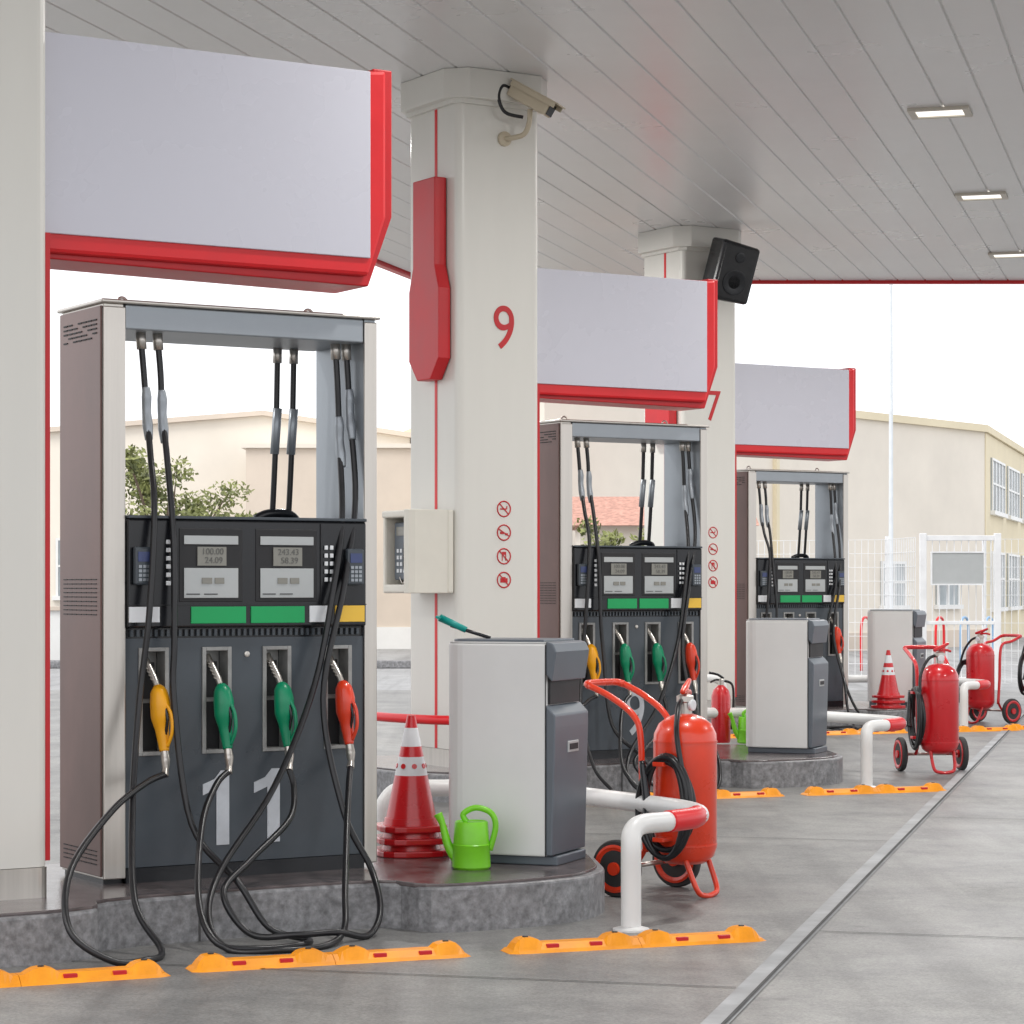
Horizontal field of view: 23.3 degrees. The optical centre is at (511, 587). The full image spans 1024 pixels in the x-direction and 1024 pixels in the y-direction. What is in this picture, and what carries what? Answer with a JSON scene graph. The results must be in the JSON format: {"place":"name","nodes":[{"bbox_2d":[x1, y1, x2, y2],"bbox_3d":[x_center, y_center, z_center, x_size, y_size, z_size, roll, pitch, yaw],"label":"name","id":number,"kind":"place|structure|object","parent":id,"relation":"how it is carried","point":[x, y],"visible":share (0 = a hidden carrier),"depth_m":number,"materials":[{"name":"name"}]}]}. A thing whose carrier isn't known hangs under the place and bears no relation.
{"place":"outdoors","nodes":[
{"label":"outdoors","id":0,"kind":"place"},
{"bbox_2d":[50,611,59,659],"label":"wall","id":1,"kind":"structure","parent":0,"point":[54,635],"depth_m":44.00,"materials":[{"name":"white paint"}]},
{"bbox_2d":[50,416,410,605],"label":"gable walls","id":2,"kind":"structure","parent":0,"point":[213,451],"depth_m":60.00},
{"bbox_2d":[58,540,59,595],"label":"window glass","id":3,"kind":"object","parent":2,"relation":"attached to","point":[58,568],"visible":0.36,"depth_m":59.97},
{"bbox_2d":[56,540,57,595],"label":"window mullion","id":4,"kind":"structure","parent":3,"relation":"attached to","point":[56,567],"depth_m":59.94},
{"bbox_2d":[50,410,262,431],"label":"verge trim","id":5,"kind":"structure","parent":2,"relation":"on","point":[197,418],"depth_m":59.85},
{"bbox_2d":[263,410,410,438],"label":"verge trim","id":6,"kind":"structure","parent":2,"relation":"on","point":[379,430],"depth_m":59.85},
{"bbox_2d":[0,690,1023,1023],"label":"forecourt pavement","id":7,"kind":"structure","parent":0,"point":[948,874],"depth_m":9.71,"materials":[{"name":"concrete"}]},
{"bbox_2d":[0,959,169,987],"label":"wheel stop","id":8,"kind":"object","parent":7,"relation":"on","point":[37,975],"visible":1,"depth_m":8.87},
{"bbox_2d":[0,843,604,967],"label":"pump island","id":9,"kind":"structure","parent":7,"relation":"on","point":[439,894],"depth_m":10.14,"materials":[{"name":"concrete"}]},
{"bbox_2d":[0,866,46,900],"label":"steel plinth","id":10,"kind":"structure","parent":9,"relation":"on","point":[23,883],"depth_m":9.65,"materials":[{"name":"silver metal"}]},
{"bbox_2d":[0,0,44,868],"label":"shaft","id":11,"kind":"object","parent":10,"relation":"on","point":[22,433],"visible":1,"depth_m":9.66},
{"bbox_2d":[45,232,49,860],"bbox_3d":[-1.827,-0.160,9.755,0.020,2.460,0.030,0,0,-32],"label":"red stripe","id":12,"kind":"object","parent":11,"relation":"attached to","point":[47,546],"visible":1,"depth_m":9.74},
{"bbox_2d":[45,32,391,292],"bbox_3d":[-1.274,-1.752,10.373,1.620,0.935,0.360,0,0,-32],"label":"advertising sign panel","id":13,"kind":"object","parent":11,"relation":"attached to","point":[166,162],"visible":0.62,"depth_m":10.21,"materials":[{"name":"red paint"}]},
{"bbox_2d":[57,296,382,965],"bbox_3d":[-1.156,0.098,10.178,1.376,2.631,1.844,0,0,-11],"label":"fuel dispenser","id":14,"kind":"object","parent":9,"relation":"on","point":[218,697],"visible":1,"depth_m":10.37,"materials":[{"name":"silver metal"}]},
{"bbox_2d":[377,715,447,857],"bbox_3d":[-0.457,0.895,11.270,0.330,0.630,0.330,0,0,-15],"label":"traffic cone","id":15,"kind":"object","parent":9,"relation":"on","point":[409,827],"visible":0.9,"depth_m":11.19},
{"bbox_2d":[434,805,498,870],"bbox_3d":[-0.194,1.073,10.693,0.255,0.275,0.168,0,0,-21],"label":"watering can","id":16,"kind":"object","parent":9,"relation":"on","point":[470,847],"visible":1,"depth_m":10.65,"materials":[{"name":"plastic"}]},
{"bbox_2d":[449,638,588,865],"bbox_3d":[0.019,0.719,11.063,0.540,0.982,0.422,0,0,22],"label":"service bin unit","id":17,"kind":"object","parent":9,"relation":"on","point":[518,727],"visible":0.84,"depth_m":10.87,"materials":[{"name":"white paint"}]},
{"bbox_2d":[435,614,490,638],"bbox_3d":[-0.214,0.176,11.086,0.244,0.113,0.100,0,0,10],"label":"window squeegee","id":18,"kind":"object","parent":17,"relation":"on","point":[451,623],"depth_m":11.08,"materials":[{"name":"teal plastic"}]},
{"bbox_2d":[185,940,470,972],"bbox_3d":[-0.682,1.377,9.327,1.088,0.058,0.150,0,0,-21],"label":"wheel stop","id":19,"kind":"object","parent":7,"relation":"on","point":[310,957],"visible":1,"depth_m":9.27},
{"bbox_2d":[377,712,448,724],"bbox_3d":[-0.802,1.109,16.724,0.583,0.603,2.208,0,0,-32],"label":"bollard guard rail","id":20,"kind":"object","parent":7,"relation":"on","point":[420,719],"visible":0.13,"depth_m":15.99,"materials":[{"name":"white paint"}]},
{"bbox_2d":[59,709,1023,1023],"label":"pavement joints","id":21,"kind":"object","parent":7,"relation":"on","point":[739,999],"visible":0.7,"depth_m":10.56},
{"bbox_2d":[377,779,708,932],"bbox_3d":[0.197,1.172,11.264,0.770,0.477,2.270,0,0,-32],"label":"bollard guard rail","id":22,"kind":"object","parent":7,"relation":"on","point":[666,814],"visible":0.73,"depth_m":10.39,"materials":[{"name":"white paint"}]},
{"bbox_2d":[377,744,842,802],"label":"pump island","id":23,"kind":"structure","parent":7,"relation":"on","point":[742,766],"depth_m":17.45,"materials":[{"name":"stone"}]},
{"bbox_2d":[422,746,448,766],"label":"steel plinth","id":24,"kind":"structure","parent":23,"relation":"on","point":[436,756],"depth_m":16.86,"materials":[{"name":"silver metal"}]},
{"bbox_2d":[411,103,536,748],"bbox_3d":[-0.263,-1.090,17.083,0.650,4.360,0.680,0,0,-32],"label":"shaft","id":25,"kind":"object","parent":24,"relation":"on","point":[486,424],"visible":0.58,"depth_m":16.79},
{"bbox_2d":[382,509,452,592],"bbox_3d":[-0.665,-0.240,16.768,0.353,0.560,0.505,0,0,-32],"label":"payphone booth","id":26,"kind":"object","parent":25,"relation":"attached to","point":[417,550],"visible":1,"depth_m":16.58,"materials":[{"name":"beige plastic"}]},
{"bbox_2d":[409,176,449,381],"bbox_3d":[-0.559,-2.080,16.843,0.094,1.360,0.410,0,0,-32],"label":"red plaque","id":27,"kind":"object","parent":25,"relation":"attached to","point":[429,325],"visible":1,"depth_m":16.75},
{"bbox_2d":[435,109,436,747],"bbox_3d":[-0.514,-1.075,16.870,0.008,4.330,0.030,0,0,-32],"label":"red stripe","id":28,"kind":"object","parent":25,"relation":"attached to","point":[436,479],"visible":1,"depth_m":16.86,"materials":[{"name":"paint"}]},
{"bbox_2d":[407,98,539,119],"bbox_3d":[-0.263,-3.255,17.083,0.710,0.030,0.740,0,0,-32],"label":"capital neck","id":29,"kind":"object","parent":25,"relation":"attached to","point":[421,111],"visible":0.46,"depth_m":16.78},
{"bbox_2d":[401,67,546,115],"bbox_3d":[-0.263,-3.369,17.083,0.820,0.199,0.850,0,0,-32],"label":"capital","id":30,"kind":"object","parent":25,"relation":"on","point":[439,86],"visible":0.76,"depth_m":16.70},
{"bbox_2d":[45,0,1023,283],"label":"station canopy","id":31,"kind":"object","parent":30,"relation":"on","point":[791,140],"visible":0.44,"depth_m":17.98,"materials":[{"name":"metal"}]},
{"bbox_2d":[907,105,972,119],"bbox_3d":[3.120,-3.458,18.120,0.440,0.021,0.340,0,0,15],"label":"recessed ceiling lamp","id":32,"kind":"object","parent":31,"relation":"attached to","point":[939,112],"visible":1,"depth_m":18.11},
{"bbox_2d":[955,191,1007,200],"bbox_3d":[4.155,-3.458,22.000,0.440,0.021,0.340,0,0,15],"label":"recessed ceiling lamp","id":33,"kind":"object","parent":31,"relation":"attached to","point":[981,196],"visible":1,"depth_m":22.00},
{"bbox_2d":[988,251,1023,258],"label":"recessed ceiling lamp","id":34,"kind":"object","parent":31,"relation":"attached to","point":[998,255],"visible":1,"depth_m":25.84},
{"bbox_2d":[494,306,513,348],"bbox_3d":[-0.054,-1.757,16.809,0.161,0.294,0.004,0,0,-31],"label":"column number","id":35,"kind":"object","parent":25,"relation":"attached to","point":[509,326],"depth_m":16.81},
{"bbox_2d":[497,524,510,540],"bbox_3d":[-0.054,-0.370,16.810,0.114,0.114,0.009,0,0,-31],"label":"prohibition ring","id":36,"kind":"object","parent":25,"relation":"attached to","point":[498,535],"visible":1,"depth_m":16.81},
{"bbox_2d":[497,78,565,146],"bbox_3d":[0.122,-3.201,16.700,0.473,0.442,0.172,0,0,20],"label":"security camera","id":37,"kind":"object","parent":25,"relation":"attached to","point":[536,101],"visible":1,"depth_m":16.68,"materials":[{"name":"beige plastic"}]},
{"bbox_2d":[537,384,539,637],"bbox_3d":[0.173,-0.160,17.006,0.020,2.460,0.030,0,0,-32],"label":"red stripe","id":38,"kind":"object","parent":25,"relation":"attached to","point":[538,510],"visible":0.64,"depth_m":16.99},
{"bbox_2d":[537,268,717,410],"bbox_3d":[0.726,-1.752,17.623,1.620,0.935,0.360,0,0,-32],"label":"advertising sign panel","id":39,"kind":"object","parent":25,"relation":"attached to","point":[623,341],"visible":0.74,"depth_m":17.47,"materials":[{"name":"red paint"}]},
{"bbox_2d":[540,416,721,792],"bbox_3d":[0.771,0.098,17.425,1.738,2.631,1.468,0,0,-32],"label":"fuel dispenser","id":40,"kind":"object","parent":23,"relation":"on","point":[634,613],"visible":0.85,"depth_m":17.65,"materials":[{"name":"silver metal"}]},
{"bbox_2d":[707,699,735,707],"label":"steel plinth","id":41,"kind":"structure","parent":23,"relation":"on","point":[708,703],"depth_m":24.04,"materials":[{"name":"silver metal"}]},
{"bbox_2d":[644,250,734,699],"bbox_3d":[1.737,-1.090,24.333,0.650,4.360,0.680,0,0,-32],"label":"shaft","id":42,"kind":"object","parent":41,"relation":"on","point":[686,264],"visible":0.41,"depth_m":24.13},
{"bbox_2d":[645,409,676,423],"bbox_3d":[1.441,-2.080,24.093,0.094,1.360,0.410,0,0,-32],"label":"red plaque","id":43,"kind":"object","parent":42,"relation":"attached to","point":[658,416],"depth_m":24.01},
{"bbox_2d":[642,247,709,257],"bbox_3d":[1.737,-3.255,24.333,0.710,0.030,0.740,0,0,-32],"label":"capital neck","id":44,"kind":"object","parent":42,"relation":"attached to","point":[675,249],"visible":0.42,"depth_m":23.99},
{"bbox_2d":[638,225,740,255],"bbox_3d":[1.737,-3.369,24.333,0.820,0.199,0.850,0,0,-32],"label":"capital","id":45,"kind":"object","parent":42,"relation":"on","point":[674,237],"visible":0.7,"depth_m":23.95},
{"bbox_2d":[708,391,720,420],"bbox_3d":[1.952,-1.755,24.063,0.167,0.290,0.005,0,0,-31],"label":"column number","id":46,"kind":"object","parent":42,"relation":"attached to","point":[717,393],"depth_m":24.06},
{"bbox_2d":[703,237,759,304],"bbox_3d":[2.039,-3.032,23.816,0.400,0.577,0.562,11,8,-21],"label":"loudspeaker","id":47,"kind":"object","parent":42,"relation":"attached to","point":[730,266],"visible":0.93,"depth_m":23.57,"materials":[{"name":"black plastic"}]},
{"bbox_2d":[735,445,736,696],"bbox_3d":[2.173,-0.160,24.256,0.020,2.460,0.030,0,0,-32],"label":"red stripe","id":48,"kind":"object","parent":42,"relation":"attached to","point":[735,570],"visible":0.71,"depth_m":24.24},
{"bbox_2d":[735,363,855,460],"bbox_3d":[2.726,-1.752,24.873,1.620,0.935,0.360,0,0,-32],"label":"advertising sign panel","id":49,"kind":"object","parent":42,"relation":"attached to","point":[795,413],"visible":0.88,"depth_m":24.72,"materials":[{"name":"red paint"}]},
{"bbox_2d":[709,671,734,742],"bbox_3d":[1.636,0.933,19.402,0.170,0.555,0.158,0,0,22],"label":"fire extinguisher","id":50,"kind":"object","parent":23,"relation":"on","point":[721,704],"visible":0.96,"depth_m":19.34,"materials":[{"name":"red metal"}]},
{"bbox_2d":[728,709,745,743],"bbox_3d":[1.813,1.073,19.288,0.168,0.275,0.255,0,0,54],"label":"watering can","id":51,"kind":"object","parent":23,"relation":"on","point":[740,733],"visible":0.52,"depth_m":19.26,"materials":[{"name":"plastic"}]},
{"bbox_2d":[746,618,828,753],"bbox_3d":[2.019,0.719,18.313,0.540,0.982,0.422,0,0,22],"label":"service bin unit","id":52,"kind":"object","parent":23,"relation":"on","point":[786,684],"visible":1,"depth_m":18.13,"materials":[{"name":"white paint"}]},
{"bbox_2d":[500,925,765,953],"bbox_3d":[0.483,1.377,9.765,1.088,0.058,0.150,0,0,-20],"label":"wheel stop","id":53,"kind":"object","parent":7,"relation":"on","point":[614,940],"visible":1,"depth_m":9.71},
{"bbox_2d":[584,678,719,897],"bbox_3d":[0.666,0.913,11.447,0.666,0.993,0.548,0,0,38],"label":"wheeled fire extinguisher","id":54,"kind":"object","parent":7,"relation":"on","point":[682,764],"visible":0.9,"depth_m":11.25,"materials":[{"name":"red paint"}]},
{"bbox_2d":[650,787,783,798],"bbox_3d":[1.315,1.377,16.584,1.088,0.058,0.150,0,0,-22],"label":"wheel stop","id":55,"kind":"object","parent":7,"relation":"on","point":[763,792],"visible":0.48,"depth_m":16.64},
{"bbox_2d":[707,674,726,687],"bbox_3d":[1.198,1.109,23.974,0.583,0.603,2.208,0,0,-32],"label":"bollard guard rail","id":56,"kind":"object","parent":7,"relation":"on","point":[710,677],"visible":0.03,"depth_m":23.13,"materials":[{"name":"white paint"}]},
{"bbox_2d":[707,708,906,786],"bbox_3d":[2.197,1.172,18.514,0.770,0.477,2.270,0,0,-32],"label":"bollard guard rail","id":57,"kind":"object","parent":7,"relation":"on","point":[871,723],"visible":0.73,"depth_m":17.65,"materials":[{"name":"white paint"}]},
{"bbox_2d":[707,701,915,733],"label":"pump island","id":58,"kind":"structure","parent":7,"relation":"on","point":[863,707],"depth_m":24.71,"materials":[{"name":"stone"}]},
{"bbox_2d":[735,466,862,730],"bbox_3d":[2.840,0.098,24.681,1.376,2.631,1.844,0,0,-11],"label":"fuel dispenser","id":59,"kind":"object","parent":58,"relation":"on","point":[795,586],"visible":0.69,"depth_m":24.94,"materials":[{"name":"silver metal"}]},
{"bbox_2d":[871,650,905,708],"bbox_3d":[3.780,0.920,24.980,0.304,0.580,0.304,0,0,-30],"label":"traffic cone","id":60,"kind":"object","parent":58,"relation":"on","point":[888,696],"visible":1,"depth_m":24.91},
{"bbox_2d":[868,609,926,705],"bbox_3d":[3.949,0.719,25.563,0.540,0.982,0.422,0,0,22],"label":"service bin unit","id":61,"kind":"object","parent":58,"relation":"on","point":[894,631],"visible":0.72,"depth_m":25.38,"materials":[{"name":"white paint"}]},
{"bbox_2d":[827,728,907,734],"bbox_3d":[3.312,1.377,23.841,1.088,0.058,0.150,0,0,-23],"label":"wheel stop","id":62,"kind":"object","parent":7,"relation":"on","point":[848,731],"visible":0.45,"depth_m":23.77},
{"bbox_2d":[800,782,945,795],"bbox_3d":[2.480,1.377,17.022,1.088,0.058,0.150,0,0,-21],"label":"wheel stop","id":63,"kind":"object","parent":7,"relation":"on","point":[867,789],"visible":1,"depth_m":16.96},
{"bbox_2d":[848,675,990,725],"bbox_3d":[4.197,1.172,25.764,0.770,0.477,2.270,0,0,-32],"label":"bollard guard rail","id":64,"kind":"object","parent":7,"relation":"on","point":[966,684],"visible":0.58,"depth_m":24.80,"materials":[{"name":"white paint"}]},
{"bbox_2d":[893,642,968,773],"bbox_3d":[3.218,0.913,19.006,0.548,0.993,0.666,0,0,-8],"label":"wheeled fire extinguisher","id":65,"kind":"object","parent":7,"relation":"on","point":[933,693],"visible":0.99,"depth_m":18.75,"materials":[{"name":"red metal"}]},
{"bbox_2d":[956,628,1021,723],"bbox_3d":[4.969,0.913,25.790,0.666,0.993,0.548,0,0,-35],"label":"wheeled fire extinguisher","id":66,"kind":"object","parent":7,"relation":"on","point":[979,661],"visible":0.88,"depth_m":25.61,"materials":[{"name":"red metal"}]},
{"bbox_2d":[959,724,1020,731],"bbox_3d":[4.477,1.377,24.279,1.088,0.058,0.150,0,0,-21],"label":"wheel stop","id":67,"kind":"object","parent":7,"relation":"on","point":[977,728],"visible":0.61,"depth_m":24.29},
{"bbox_2d":[1017,646,1023,694],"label":"wheeled fire extinguisher","id":68,"kind":"object","parent":7,"relation":"on","point":[1019,677],"visible":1,"depth_m":28.21,"materials":[{"name":"metal"}]},
{"bbox_2d":[50,637,1023,689],"bbox_3d":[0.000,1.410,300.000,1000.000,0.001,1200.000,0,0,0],"label":"ground","id":69,"kind":"structure","parent":0,"point":[393,678],"depth_m":42.68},
{"bbox_2d":[125,444,254,516],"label":"broadleaf tree","id":70,"kind":"object","parent":69,"relation":"on","point":[137,474],"visible":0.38,"depth_m":42.54,"materials":[{"name":"green plant"}]},
{"bbox_2d":[50,660,410,667],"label":"kerb","id":71,"kind":"structure","parent":69,"relation":"on","point":[380,663],"depth_m":43.20,"materials":[{"name":"stone"}]},
{"bbox_2d":[234,511,255,516],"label":"broadleaf tree","id":72,"kind":"object","parent":69,"relation":"on","point":[246,515],"visible":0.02,"depth_m":42.66,"materials":[{"name":"green plant"}]},
{"bbox_2d":[246,448,410,626],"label":"annex","id":73,"kind":"object","parent":69,"relation":"on","point":[393,487],"visible":0.14,"depth_m":57.00,"materials":[{"name":"white paint"}]},
{"bbox_2d":[241,444,410,449],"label":"annex cap","id":74,"kind":"object","parent":73,"relation":"on","point":[244,446],"visible":0.14,"depth_m":56.90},
{"bbox_2d":[377,627,410,648],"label":"annex plinth","id":75,"kind":"structure","parent":69,"relation":"on","point":[393,637],"depth_m":56.96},
{"bbox_2d":[573,515,643,545],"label":"broadleaf tree","id":76,"kind":"object","parent":69,"relation":"on","point":[605,539],"visible":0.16,"depth_m":40.05,"materials":[{"name":"green plant"}]},
{"bbox_2d":[540,402,984,632],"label":"walls","id":77,"kind":"structure","parent":69,"relation":"on","point":[938,480],"depth_m":55.87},
{"bbox_2d":[404,410,1023,455],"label":"parapet","id":78,"kind":"structure","parent":77,"relation":"on","point":[987,429],"depth_m":58.12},
{"bbox_2d":[773,459,779,557],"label":"downpipe","id":79,"kind":"object","parent":77,"relation":"attached to","point":[776,508],"visible":0.29,"depth_m":52.31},
{"bbox_2d":[882,564,883,605],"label":"window mullion","id":80,"kind":"structure","parent":77,"relation":"attached to","point":[882,585],"depth_m":55.95},
{"bbox_2d":[884,564,902,605],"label":"window glass","id":81,"kind":"object","parent":77,"relation":"attached to","point":[898,584],"visible":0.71,"depth_m":56.57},
{"bbox_2d":[893,564,895,604],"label":"window mullion","id":82,"kind":"structure","parent":77,"relation":"attached to","point":[894,584],"depth_m":56.36},
{"bbox_2d":[879,605,909,608],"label":"window sill","id":83,"kind":"structure","parent":77,"relation":"attached to","point":[894,607],"depth_m":56.39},
{"bbox_2d":[904,564,905,604],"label":"window mullion","id":84,"kind":"structure","parent":77,"relation":"attached to","point":[905,585],"depth_m":56.77},
{"bbox_2d":[849,629,981,650],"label":"plinth","id":85,"kind":"structure","parent":77,"relation":"attached to","point":[854,641],"depth_m":58.05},
{"bbox_2d":[936,585,957,604],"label":"window glass","id":86,"kind":"object","parent":77,"relation":"attached to","point":[942,594],"visible":0.36,"depth_m":58.46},
{"bbox_2d":[947,585,949,604],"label":"window mullion","id":87,"kind":"structure","parent":77,"relation":"attached to","point":[948,594],"depth_m":58.42},
{"bbox_2d":[934,605,963,608],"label":"window sill","id":88,"kind":"structure","parent":77,"relation":"attached to","point":[948,606],"depth_m":58.31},
{"bbox_2d":[756,536,1018,681],"bbox_3d":[9.191,0.335,35.880,13.622,2.150,3.361,0,0,0],"label":"fence","id":89,"kind":"object","parent":69,"relation":"on","point":[886,553],"visible":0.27,"depth_m":35.58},
{"bbox_2d":[889,284,892,608],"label":"lamp post","id":90,"kind":"object","parent":69,"relation":"on","point":[890,411],"visible":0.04,"depth_m":41.97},
{"bbox_2d":[860,616,993,670],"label":"bicycle rack","id":91,"kind":"object","parent":69,"relation":"on","point":[935,630],"visible":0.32,"depth_m":42.03,"materials":[{"name":"metal"}]},
{"bbox_2d":[919,533,1000,689],"bbox_3d":[6.135,0.335,34.045,1.110,2.150,0.090,0,0,0],"label":"gate frame","id":92,"kind":"object","parent":69,"relation":"on","point":[924,538],"visible":0.58,"depth_m":34.02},
{"bbox_2d":[930,551,984,584],"bbox_3d":[6.090,-0.260,33.970,0.740,0.460,0.040,0,0,0],"label":"notice board","id":93,"kind":"object","parent":92,"relation":"attached to","point":[957,567],"visible":1,"depth_m":33.96,"materials":[{"name":"silver metal"}]},
{"bbox_2d":[985,433,1023,644],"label":"yellow side wall","id":94,"kind":"structure","parent":69,"relation":"on","point":[1008,530],"depth_m":64.77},
{"bbox_2d":[991,458,1003,512],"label":"window glass","id":95,"kind":"object","parent":94,"relation":"attached to","point":[996,486],"visible":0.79,"depth_m":62.30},
{"bbox_2d":[998,463,999,511],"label":"window mullion","id":96,"kind":"structure","parent":95,"relation":"attached to","point":[999,487],"depth_m":62.76},
{"bbox_2d":[1001,465,1002,512],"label":"window mullion","id":97,"kind":"structure","parent":95,"relation":"attached to","point":[1002,488],"depth_m":63.55},
{"bbox_2d":[1004,466,1005,513],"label":"window mullion","id":98,"kind":"structure","parent":95,"relation":"attached to","point":[1005,489],"depth_m":64.37},
{"bbox_2d":[993,554,1003,607],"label":"window glass","id":99,"kind":"object","parent":94,"relation":"attached to","point":[993,581],"visible":0.21,"depth_m":61.55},
{"bbox_2d":[990,510,1007,517],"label":"window sill","id":100,"kind":"structure","parent":94,"relation":"attached to","point":[998,513],"depth_m":61.97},
{"bbox_2d":[1001,555,1002,606],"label":"window mullion","id":101,"kind":"structure","parent":94,"relation":"attached to","point":[1002,581],"depth_m":63.55},
{"bbox_2d":[1004,555,1005,606],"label":"window mullion","id":102,"kind":"structure","parent":94,"relation":"attached to","point":[1005,581],"depth_m":64.37},
{"bbox_2d":[1007,553,1017,606],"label":"window glass","id":103,"kind":"object","parent":94,"relation":"attached to","point":[1012,581],"visible":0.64,"depth_m":66.11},
{"bbox_2d":[1007,466,1018,517],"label":"window glass","id":104,"kind":"object","parent":94,"relation":"attached to","point":[1012,493],"visible":0.57,"depth_m":66.69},
{"bbox_2d":[1013,471,1014,515],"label":"window mullion","id":105,"kind":"structure","parent":104,"relation":"attached to","point":[1014,493],"depth_m":66.95},
{"bbox_2d":[1013,557,1014,605],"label":"window mullion","id":106,"kind":"structure","parent":94,"relation":"attached to","point":[1014,581],"depth_m":66.95},
{"bbox_2d":[1006,515,1021,522],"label":"window sill","id":107,"kind":"structure","parent":94,"relation":"attached to","point":[1014,518],"depth_m":66.55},
{"bbox_2d":[1021,556,1023,605],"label":"window glass","id":108,"kind":"object","parent":94,"relation":"attached to","point":[1021,581],"visible":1,"depth_m":69.58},
{"bbox_2d":[1021,473,1023,519],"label":"window glass","id":109,"kind":"object","parent":94,"relation":"attached to","point":[1021,496],"visible":0.6,"depth_m":69.58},
{"bbox_2d":[50,266,1023,447],"label":"sky","id":110,"kind":"structure","parent":0,"point":[958,349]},
{"bbox_2d":[575,526,643,545],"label":"walls","id":111,"kind":"structure","parent":0,"point":[625,531],"depth_m":42.00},
{"bbox_2d":[572,497,758,529],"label":"tiled roof","id":112,"kind":"structure","parent":111,"relation":"on","point":[617,511],"depth_m":42.59,"materials":[{"name":"tile"}]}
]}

